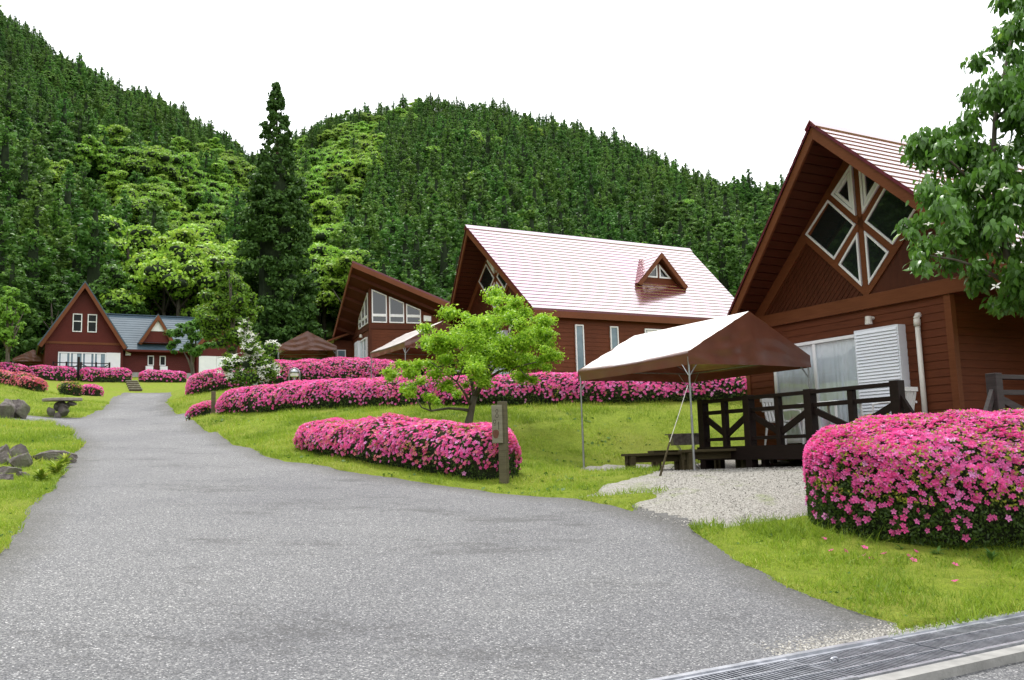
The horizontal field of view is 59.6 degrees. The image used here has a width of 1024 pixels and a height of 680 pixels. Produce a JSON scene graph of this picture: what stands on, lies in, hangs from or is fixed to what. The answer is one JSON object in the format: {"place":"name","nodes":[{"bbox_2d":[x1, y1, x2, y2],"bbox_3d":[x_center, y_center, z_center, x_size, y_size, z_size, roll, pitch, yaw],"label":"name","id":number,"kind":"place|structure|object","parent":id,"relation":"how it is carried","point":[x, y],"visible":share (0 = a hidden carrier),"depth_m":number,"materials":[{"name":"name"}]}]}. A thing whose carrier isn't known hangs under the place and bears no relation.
{"place":"outdoors","nodes":[
{"label":"outdoors","id":0,"kind":"place"},
{"bbox_2d":[0,57,415,365],"bbox_3d":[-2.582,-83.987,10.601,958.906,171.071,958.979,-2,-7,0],"label":"hills","id":1,"kind":"structure","parent":0,"point":[330,322],"depth_m":112.14,"materials":[{"name":"green plant"}]},
{"bbox_2d":[0,181,22,230],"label":"cedar tree","id":2,"kind":"object","parent":1,"relation":"on","point":[8,201],"visible":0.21,"depth_m":105.55,"materials":[{"name":"green plant"}]},
{"bbox_2d":[0,208,39,351],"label":"cedar tree","id":3,"kind":"object","parent":1,"relation":"on","point":[6,237],"visible":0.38,"depth_m":81.23,"materials":[{"name":"green plant"}]},
{"bbox_2d":[0,252,44,367],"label":"cedar tree","id":4,"kind":"object","parent":1,"relation":"on","point":[19,281],"visible":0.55,"depth_m":78.57,"materials":[{"name":"green plant"}]},
{"bbox_2d":[5,228,68,344],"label":"cedar tree","id":5,"kind":"object","parent":1,"relation":"on","point":[33,262],"visible":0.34,"depth_m":85.05,"materials":[{"name":"green plant"}]},
{"bbox_2d":[5,190,71,312],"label":"cedar tree","id":6,"kind":"object","parent":1,"relation":"on","point":[36,221],"visible":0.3,"depth_m":88.88,"materials":[{"name":"green plant"}]},
{"bbox_2d":[7,179,73,232],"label":"cedar tree","id":7,"kind":"object","parent":1,"relation":"on","point":[34,185],"visible":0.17,"depth_m":106.04,"materials":[{"name":"green plant"}]},
{"bbox_2d":[28,274,72,328],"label":"evergreen tree","id":8,"kind":"object","parent":1,"relation":"on","point":[50,299],"visible":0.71,"depth_m":82.32,"materials":[{"name":"green plant"}]},
{"bbox_2d":[39,183,84,286],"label":"cedar tree","id":9,"kind":"object","parent":1,"relation":"on","point":[59,227],"visible":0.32,"depth_m":94.24,"materials":[{"name":"green plant"}]},
{"bbox_2d":[59,170,88,230],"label":"cedar tree","id":10,"kind":"object","parent":1,"relation":"on","point":[67,198],"visible":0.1,"depth_m":110.71,"materials":[{"name":"green plant"}]},
{"bbox_2d":[42,222,106,303],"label":"cedar tree","id":11,"kind":"object","parent":1,"relation":"on","point":[64,240],"visible":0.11,"depth_m":91.36,"materials":[{"name":"green plant"}]},
{"bbox_2d":[44,192,124,347],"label":"cedar tree","id":12,"kind":"object","parent":1,"relation":"on","point":[93,261],"visible":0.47,"depth_m":86.80,"materials":[{"name":"green plant"}]},
{"bbox_2d":[61,214,160,276],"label":"broadleaf tree","id":13,"kind":"object","parent":1,"relation":"on","point":[137,241],"visible":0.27,"depth_m":95.21,"materials":[{"name":"green plant"}]},
{"bbox_2d":[88,264,149,314],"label":"evergreen tree","id":14,"kind":"object","parent":1,"relation":"on","point":[116,280],"visible":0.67,"depth_m":84.06,"materials":[{"name":"green plant"}]},
{"bbox_2d":[102,206,141,314],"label":"cedar tree","id":15,"kind":"object","parent":1,"relation":"on","point":[119,211],"visible":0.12,"depth_m":98.99,"materials":[{"name":"green plant"}]},
{"bbox_2d":[140,200,168,309],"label":"cedar tree","id":16,"kind":"object","parent":1,"relation":"on","point":[155,223],"visible":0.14,"depth_m":112.05,"materials":[{"name":"green plant"}]},
{"bbox_2d":[121,249,202,315],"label":"broadleaf tree","id":17,"kind":"object","parent":1,"relation":"on","point":[176,295],"visible":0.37,"depth_m":88.06,"materials":[{"name":"green plant"}]},
{"bbox_2d":[108,226,241,284],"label":"broadleaf tree","id":18,"kind":"object","parent":1,"relation":"on","point":[205,241],"visible":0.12,"depth_m":97.33,"materials":[{"name":"green plant"}]},
{"bbox_2d":[146,227,215,312],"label":"broadleaf tree","id":19,"kind":"object","parent":1,"relation":"on","point":[188,235],"visible":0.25,"depth_m":90.03,"materials":[{"name":"green plant"}]},
{"bbox_2d":[1,97,523,315],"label":"broadleaf tree","id":20,"kind":"object","parent":1,"relation":"on","point":[174,269],"visible":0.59,"depth_m":151.72,"materials":[{"name":"green plant"}]},
{"bbox_2d":[227,81,327,363],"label":"cedar tree","id":21,"kind":"object","parent":1,"relation":"on","point":[274,194],"visible":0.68,"depth_m":86.25,"materials":[{"name":"green plant"}]},
{"bbox_2d":[294,242,338,325],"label":"broadleaf tree","id":22,"kind":"object","parent":1,"relation":"on","point":[322,249],"visible":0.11,"depth_m":100.73,"materials":[{"name":"green plant"}]},
{"bbox_2d":[298,254,348,339],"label":"broadleaf tree","id":23,"kind":"object","parent":1,"relation":"on","point":[316,265],"visible":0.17,"depth_m":99.03,"materials":[{"name":"green plant"}]},
{"bbox_2d":[326,222,355,255],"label":"cedar tree","id":24,"kind":"object","parent":1,"relation":"on","point":[342,241],"visible":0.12,"depth_m":120.90,"materials":[{"name":"green plant"}]},
{"bbox_2d":[312,248,380,287],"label":"broadleaf tree","id":25,"kind":"object","parent":1,"relation":"on","point":[362,253],"visible":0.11,"depth_m":97.91,"materials":[{"name":"green plant"}]},
{"bbox_2d":[0,5,693,308],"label":"broadleaf tree","id":26,"kind":"object","parent":1,"relation":"on","point":[91,148],"visible":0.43,"depth_m":148.03,"materials":[{"name":"green plant"}]},
{"bbox_2d":[330,202,389,320],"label":"cedar tree","id":27,"kind":"object","parent":1,"relation":"on","point":[368,228],"visible":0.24,"depth_m":112.73,"materials":[{"name":"green plant"}]},
{"bbox_2d":[0,15,766,260],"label":"evergreen tree","id":28,"kind":"object","parent":1,"relation":"on","point":[53,148],"depth_m":219.01,"materials":[{"name":"green plant"}]},
{"bbox_2d":[0,14,769,241],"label":"cedar tree","id":29,"kind":"object","parent":1,"relation":"on","point":[507,171],"depth_m":183.42,"materials":[{"name":"green plant"}]},
{"bbox_2d":[0,12,773,300],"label":"cedar tree","id":30,"kind":"object","parent":1,"relation":"on","point":[614,190],"visible":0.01,"depth_m":171.31,"materials":[{"name":"green plant"}]},
{"bbox_2d":[0,10,773,261],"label":"evergreen tree","id":31,"kind":"object","parent":1,"relation":"on","point":[692,222],"depth_m":181.77,"materials":[{"name":"green plant"}]},
{"bbox_2d":[371,216,411,269],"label":"cedar tree","id":32,"kind":"object","parent":1,"relation":"on","point":[392,230],"visible":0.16,"depth_m":114.18,"materials":[{"name":"green plant"}]},
{"bbox_2d":[0,15,786,257],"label":"cedar tree","id":33,"kind":"object","parent":1,"relation":"on","point":[8,87],"depth_m":195.57,"materials":[{"name":"green plant"}]},
{"bbox_2d":[386,215,423,280],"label":"cedar tree","id":34,"kind":"object","parent":1,"relation":"on","point":[401,236],"visible":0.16,"depth_m":104.04,"materials":[{"name":"green plant"}]},
{"bbox_2d":[400,221,444,291],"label":"cedar tree","id":35,"kind":"object","parent":1,"relation":"on","point":[416,244],"visible":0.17,"depth_m":99.17,"materials":[{"name":"green plant"}]},
{"bbox_2d":[405,265,441,296],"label":"cedar tree","id":36,"kind":"object","parent":1,"relation":"on","point":[423,283],"visible":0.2,"depth_m":90.24,"materials":[{"name":"green plant"}]},
{"bbox_2d":[410,200,440,267],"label":"cedar tree","id":37,"kind":"object","parent":1,"relation":"on","point":[430,223],"visible":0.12,"depth_m":113.15,"materials":[{"name":"green plant"}]},
{"bbox_2d":[420,203,456,278],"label":"cedar tree","id":38,"kind":"object","parent":1,"relation":"on","point":[444,221],"visible":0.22,"depth_m":106.87,"materials":[{"name":"green plant"}]},
{"bbox_2d":[427,228,456,291],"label":"cedar tree","id":39,"kind":"object","parent":1,"relation":"on","point":[444,272],"visible":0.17,"depth_m":101.06,"materials":[{"name":"green plant"}]},
{"bbox_2d":[437,248,460,301],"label":"cedar tree","id":40,"kind":"object","parent":1,"relation":"on","point":[450,276],"visible":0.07,"depth_m":92.91,"materials":[{"name":"green plant"}]},
{"bbox_2d":[439,209,464,267],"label":"cedar tree","id":41,"kind":"object","parent":1,"relation":"on","point":[458,240],"visible":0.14,"depth_m":109.94,"materials":[{"name":"green plant"}]},
{"bbox_2d":[489,187,524,229],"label":"cedar tree","id":42,"kind":"object","parent":1,"relation":"on","point":[505,216],"visible":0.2,"depth_m":117.25,"materials":[{"name":"green plant"}]},
{"bbox_2d":[0,24,1023,243],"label":"cedar tree","id":43,"kind":"object","parent":1,"relation":"on","point":[79,127],"depth_m":191.13,"materials":[{"name":"green plant"}]},
{"bbox_2d":[514,195,545,229],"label":"cedar tree","id":44,"kind":"object","parent":1,"relation":"on","point":[522,211],"visible":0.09,"depth_m":119.62,"materials":[{"name":"green plant"}]},
{"bbox_2d":[539,202,562,233],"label":"cedar tree","id":45,"kind":"object","parent":1,"relation":"on","point":[550,221],"visible":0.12,"depth_m":112.62,"materials":[{"name":"green plant"}]},
{"bbox_2d":[543,191,576,235],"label":"cedar tree","id":46,"kind":"object","parent":1,"relation":"on","point":[562,221],"visible":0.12,"depth_m":116.20,"materials":[{"name":"green plant"}]},
{"bbox_2d":[597,209,622,240],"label":"cedar tree","id":47,"kind":"object","parent":1,"relation":"on","point":[614,234],"visible":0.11,"depth_m":110.53,"materials":[{"name":"green plant"}]},
{"bbox_2d":[610,204,636,241],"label":"cedar tree","id":48,"kind":"object","parent":1,"relation":"on","point":[628,234],"visible":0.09,"depth_m":113.98,"materials":[{"name":"green plant"}]},
{"bbox_2d":[634,211,659,244],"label":"cedar tree","id":49,"kind":"object","parent":1,"relation":"on","point":[644,233],"visible":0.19,"depth_m":122.67,"materials":[{"name":"green plant"}]},
{"bbox_2d":[705,224,746,295],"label":"cedar tree","id":50,"kind":"object","parent":1,"relation":"on","point":[720,262],"visible":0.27,"depth_m":91.14,"materials":[{"name":"green plant"}]},
{"bbox_2d":[726,218,754,287],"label":"cedar tree","id":51,"kind":"object","parent":1,"relation":"on","point":[743,239],"visible":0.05,"depth_m":100.95,"materials":[{"name":"green plant"}]},
{"bbox_2d":[730,219,763,297],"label":"cedar tree","id":52,"kind":"object","parent":1,"relation":"on","point":[758,227],"visible":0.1,"depth_m":93.97,"materials":[{"name":"green plant"}]},
{"bbox_2d":[51,105,555,231],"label":"broadleaf tree","id":53,"kind":"object","parent":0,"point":[157,189],"depth_m":156.04,"materials":[{"name":"green plant"}]},
{"bbox_2d":[0,402,685,536],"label":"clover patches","id":54,"kind":"object","parent":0,"point":[562,489],"visible":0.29,"depth_m":18.14,"materials":[{"name":"green plant"}]},
{"bbox_2d":[0,392,1023,679],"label":"road","id":55,"kind":"structure","parent":0,"point":[156,538],"depth_m":7.62,"materials":[{"name":"grey asphalt"}]},
{"bbox_2d":[0,377,1023,629],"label":"ground","id":56,"kind":"structure","parent":0,"point":[560,441],"depth_m":15.17,"materials":[{"name":"green plant"}]},
{"bbox_2d":[0,286,30,364],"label":"leafy tree","id":57,"kind":"object","parent":56,"relation":"on","point":[8,336],"visible":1,"depth_m":63.61,"materials":[{"name":"green plant"}]},
{"bbox_2d":[0,369,48,391],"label":"azalea hedge","id":58,"kind":"object","parent":56,"relation":"on","point":[25,381],"visible":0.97,"depth_m":40.35,"materials":[{"name":"pink plant"}]},
{"bbox_2d":[12,350,42,364],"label":"canopy tent","id":59,"kind":"object","parent":56,"relation":"on","point":[31,357],"visible":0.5,"depth_m":72.80,"materials":[{"name":"brown fabric"}]},
{"bbox_2d":[29,365,76,380],"bbox_3d":[-33.163,2.431,64.575,3.174,1.366,1.650,2,-8,-29],"label":"azalea hedge","id":60,"kind":"object","parent":56,"relation":"on","point":[58,373],"visible":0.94,"depth_m":64.18,"materials":[{"name":"pink plant"}]},
{"bbox_2d":[31,450,77,462],"bbox_3d":[-8.531,2.194,16.654,0.807,0.298,0.398,2,-8,-26],"label":"rock","id":61,"kind":"object","parent":56,"relation":"on","point":[50,454],"visible":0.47,"depth_m":16.50,"materials":[{"name":"grey stone"}]},
{"bbox_2d":[42,398,82,417],"bbox_3d":[-15.811,2.433,31.402,1.338,0.778,0.719,0,-7,-15],"label":"stone seat","id":62,"kind":"object","parent":56,"relation":"on","point":[61,406],"visible":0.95,"depth_m":31.27,"materials":[{"name":"grey stone"}]},
{"bbox_2d":[56,381,83,395],"bbox_3d":[-24.488,2.711,49.553,1.263,0.969,1.326,-2,-7,0],"label":"green shrub","id":63,"kind":"object","parent":56,"relation":"on","point":[73,388],"visible":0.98,"depth_m":49.16,"materials":[{"name":"green plant"}]},
{"bbox_2d":[79,367,131,381],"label":"azalea hedge","id":64,"kind":"object","parent":56,"relation":"on","point":[100,374],"visible":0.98,"depth_m":65.80,"materials":[{"name":"pink plant"}]},
{"bbox_2d":[36,281,259,377],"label":"lodge","id":65,"kind":"structure","parent":56,"relation":"on","point":[87,329],"depth_m":70.13,"materials":[{"name":"red wood"}]},
{"bbox_2d":[58,352,105,371],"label":"sliding door","id":66,"kind":"structure","parent":65,"relation":"in","point":[85,357],"depth_m":68.95,"materials":[{"name":"white paint"}]},
{"bbox_2d":[138,369,186,381],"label":"azalea hedge","id":67,"kind":"object","parent":56,"relation":"on","point":[150,375],"visible":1,"depth_m":67.67,"materials":[{"name":"pink plant"}]},
{"bbox_2d":[164,318,218,374],"bbox_3d":[-18.119,1.004,50.138,3.379,4.690,2.057,-2,-7,0],"label":"tree","id":68,"kind":"object","parent":56,"relation":"on","point":[192,349],"visible":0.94,"depth_m":50.26,"materials":[{"name":"green plant"}]},
{"bbox_2d":[185,400,216,420],"bbox_3d":[-10.046,2.323,28.892,0.854,0.781,0.902,-2,-7,0],"label":"azalea bush","id":69,"kind":"object","parent":56,"relation":"on","point":[202,408],"visible":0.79,"depth_m":28.64,"materials":[{"name":"pink plant"}]},
{"bbox_2d":[192,260,263,361],"bbox_3d":[-14.732,-0.766,46.375,3.310,7.053,3.193,3,-8,-31],"label":"leafy tree","id":70,"kind":"object","parent":56,"relation":"on","point":[224,308],"visible":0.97,"depth_m":46.24,"materials":[{"name":"green plant"}]},
{"bbox_2d":[217,319,283,388],"bbox_3d":[-9.850,0.825,33.709,2.513,3.242,1.968,-2,-7,0],"label":"dogwood tree","id":71,"kind":"object","parent":56,"relation":"on","point":[265,365],"visible":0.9,"depth_m":33.36,"materials":[{"name":"white plant"}]},
{"bbox_2d":[278,331,336,359],"bbox_3d":[-10.579,1.186,46.155,2.898,2.855,3.458,0,-7,-14],"label":"canopy tent","id":72,"kind":"object","parent":56,"relation":"on","point":[306,344],"visible":0.84,"depth_m":44.75,"materials":[{"name":"brown fabric"}]},
{"bbox_2d":[185,356,442,395],"bbox_3d":[-6.824,1.831,36.753,14.338,2.463,1.893,-3,-7,13],"label":"azalea hedge","id":73,"kind":"object","parent":56,"relation":"on","point":[214,379],"visible":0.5,"depth_m":36.71,"materials":[{"name":"pink plant"}]},
{"bbox_2d":[0,382,671,464],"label":"grass","id":74,"kind":"structure","parent":56,"relation":"on","point":[53,434],"depth_m":23.24,"materials":[{"name":"green plant"}]},
{"bbox_2d":[323,260,458,369],"bbox_3d":[-6.268,0.078,45.952,7.464,6.445,8.449,1,-8,-21],"label":"wooden cabin","id":75,"kind":"object","parent":56,"relation":"on","point":[377,310],"visible":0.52,"depth_m":42.92,"materials":[{"name":"red wood"}]},
{"bbox_2d":[371,289,386,322],"bbox_3d":[-6.337,-1.622,42.689,0.730,1.604,0.050,1,-8,-21],"label":"window","id":76,"kind":"structure","parent":75,"relation":"in","point":[379,300],"depth_m":42.68,"materials":[{"name":"grey glass"}]},
{"bbox_2d":[389,297,403,322],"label":"window","id":77,"kind":"structure","parent":75,"relation":"in","point":[396,307],"depth_m":42.95,"materials":[{"name":"grey glass"}]},
{"bbox_2d":[293,412,521,480],"bbox_3d":[-2.425,2.034,17.242,1.766,1.378,6.571,5,-10,-43],"label":"azalea hedge","id":78,"kind":"object","parent":56,"relation":"on","point":[470,451],"visible":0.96,"depth_m":15.71,"materials":[{"name":"pink plant"}]},
{"bbox_2d":[370,321,466,377],"bbox_3d":[-3.154,0.968,32.216,2.898,2.864,3.458,2,-8,-29],"label":"canopy tent","id":79,"kind":"object","parent":56,"relation":"on","point":[402,346],"visible":0.56,"depth_m":32.69,"materials":[{"name":"white fabric"}]},
{"bbox_2d":[379,284,568,423],"bbox_3d":[-0.885,0.292,20.209,4.324,3.698,3.906,-2,-7,0],"label":"maple tree","id":80,"kind":"object","parent":56,"relation":"on","point":[481,339],"visible":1,"depth_m":20.06,"materials":[{"name":"green plant"}]},
{"bbox_2d":[215,371,746,413],"bbox_3d":[-1.362,1.503,25.258,16.733,1.382,2.204,-4,-8,18],"label":"azalea hedge","id":81,"kind":"object","parent":56,"relation":"on","point":[557,387],"visible":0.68,"depth_m":24.31,"materials":[{"name":"pink plant"}]},
{"bbox_2d":[491,401,509,483],"bbox_3d":[-0.186,1.784,14.590,0.220,1.560,0.165,-5,-8,24],"label":"sign post","id":82,"kind":"object","parent":56,"relation":"on","point":[499,410],"visible":0.89,"depth_m":14.55,"materials":[{"name":"brown wood"}]},
{"bbox_2d":[421,225,733,376],"label":"wooden cabin","id":83,"kind":"object","parent":56,"relation":"on","point":[601,297],"visible":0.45,"depth_m":30.60,"materials":[{"name":"red"}]},
{"bbox_2d":[575,324,584,371],"bbox_3d":[2.163,0.280,28.421,0.320,1.550,0.050,2,-8,-29],"label":"window","id":84,"kind":"structure","parent":83,"relation":"in","point":[579,329],"depth_m":28.42,"materials":[{"name":"grey glass"}]},
{"bbox_2d":[581,460,807,527],"bbox_3d":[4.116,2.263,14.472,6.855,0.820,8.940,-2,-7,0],"label":"gravel yard","id":85,"kind":"structure","parent":56,"relation":"on","point":[689,487],"depth_m":12.35,"materials":[{"name":"grey gravel"}]},
{"bbox_2d":[621,452,682,470],"bbox_3d":[2.682,2.323,16.731,1.250,0.420,0.340,0,-7,-16],"label":"bench","id":86,"kind":"object","parent":85,"relation":"on","point":[632,460],"visible":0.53,"depth_m":16.68,"materials":[{"name":"brown wood"}]},
{"bbox_2d":[665,433,699,469],"bbox_3d":[3.378,2.191,17.349,0.720,0.747,0.416,-1,-7,-3],"label":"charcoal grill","id":87,"kind":"object","parent":85,"relation":"on","point":[681,439],"visible":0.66,"depth_m":17.23,"materials":[{"name":"metal"}]},
{"bbox_2d":[578,311,811,469],"bbox_3d":[3.430,1.062,17.186,2.898,2.751,3.457,2,-8,-29],"label":"canopy tent","id":88,"kind":"object","parent":85,"relation":"on","point":[747,343],"visible":0.94,"depth_m":16.31,"materials":[{"name":"fabric"}]},
{"bbox_2d":[678,448,745,470],"bbox_3d":[3.594,2.142,15.843,1.250,0.420,0.340,0,-7,-12],"label":"bench","id":89,"kind":"object","parent":85,"relation":"on","point":[687,459],"visible":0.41,"depth_m":15.78,"materials":[{"name":"brown wood"}]},
{"bbox_2d":[648,610,1023,679],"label":"drain grating","id":90,"kind":"object","parent":56,"relation":"on","point":[951,650],"visible":1,"depth_m":5.59,"materials":[{"name":"metal"}]},
{"bbox_2d":[687,512,1023,636],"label":"grass","id":91,"kind":"structure","parent":56,"relation":"on","point":[977,614],"depth_m":8.02,"materials":[{"name":"green plant"}]},
{"bbox_2d":[697,120,1023,469],"label":"wooden cabin","id":92,"kind":"object","parent":56,"relation":"on","point":[843,300],"visible":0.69,"depth_m":15.75,"materials":[{"name":"red wood"}]},
{"bbox_2d":[760,398,804,444],"bbox_3d":[4.917,1.478,16.313,0.539,0.863,0.572,3,-9,-33],"label":"plastic chair","id":93,"kind":"object","parent":92,"relation":"on","point":[769,402],"visible":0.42,"depth_m":16.41,"materials":[{"name":"white plastic"}]},
{"bbox_2d":[774,334,859,442],"bbox_3d":[5.753,0.965,16.817,0.089,1.910,2.100,2,-8,-29],"label":"sliding door","id":94,"kind":"structure","parent":92,"relation":"in","point":[833,360],"depth_m":16.71,"materials":[{"name":"white paint"}]},
{"bbox_2d":[805,200,855,259],"bbox_3d":[5.942,-2.055,16.705,0.045,1.157,1.177,2,-8,-29],"label":"window","id":95,"kind":"structure","parent":92,"relation":"in","point":[833,228],"depth_m":16.68,"materials":[{"name":"black glass"}]},
{"bbox_2d":[831,165,856,215],"bbox_3d":[6.091,-2.699,16.466,0.060,0.986,0.508,2,-8,-29],"label":"window","id":96,"kind":"structure","parent":92,"relation":"in","point":[844,191],"depth_m":16.36,"materials":[{"name":"white paint"}]},
{"bbox_2d":[838,233,862,285],"bbox_3d":[6.144,-1.422,16.292,0.045,0.986,0.474,2,-8,-29],"label":"window","id":97,"kind":"structure","parent":92,"relation":"in","point":[850,262],"depth_m":16.20,"materials":[{"name":"white paint"}]},
{"bbox_2d":[858,171,879,213],"bbox_3d":[6.407,-2.781,15.895,0.060,0.986,0.508,2,-8,-29],"label":"window","id":98,"kind":"structure","parent":92,"relation":"in","point":[868,188],"depth_m":16.00,"materials":[{"name":"white paint"}]},
{"bbox_2d":[864,231,888,284],"bbox_3d":[6.445,-1.499,15.754,0.045,0.986,0.474,2,-8,-29],"label":"window","id":99,"kind":"structure","parent":92,"relation":"in","point":[876,254],"depth_m":15.84,"materials":[{"name":"white paint"}]},
{"bbox_2d":[865,188,915,244],"bbox_3d":[6.606,-2.226,15.511,0.045,1.157,1.177,2,-8,-29],"label":"window","id":100,"kind":"structure","parent":92,"relation":"in","point":[888,209],"depth_m":15.60,"materials":[{"name":"black glass"}]},
{"bbox_2d":[734,510,1023,550],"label":"long grass","id":101,"kind":"structure","parent":56,"relation":"on","point":[789,524],"depth_m":9.77,"materials":[{"name":"green plant"}]},
{"bbox_2d":[802,408,1023,550],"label":"azalea hedge","id":102,"kind":"object","parent":56,"relation":"on","point":[906,476],"visible":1,"depth_m":9.47,"materials":[{"name":"pink plant"}]},
{"bbox_2d":[891,0,1023,318],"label":"dogwood tree","id":103,"kind":"object","parent":56,"relation":"on","point":[971,212],"visible":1,"depth_m":8.57,"materials":[{"name":"green plant"}]},
{"bbox_2d":[0,0,1023,189],"label":"sky","id":104,"kind":"structure","parent":0,"point":[727,88],"materials":[{"name":"white"}]},
{"bbox_2d":[753,615,991,654],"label":"spilled gravel","id":105,"kind":"structure","parent":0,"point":[883,632],"depth_m":6.14,"materials":[{"name":"grey gravel"}]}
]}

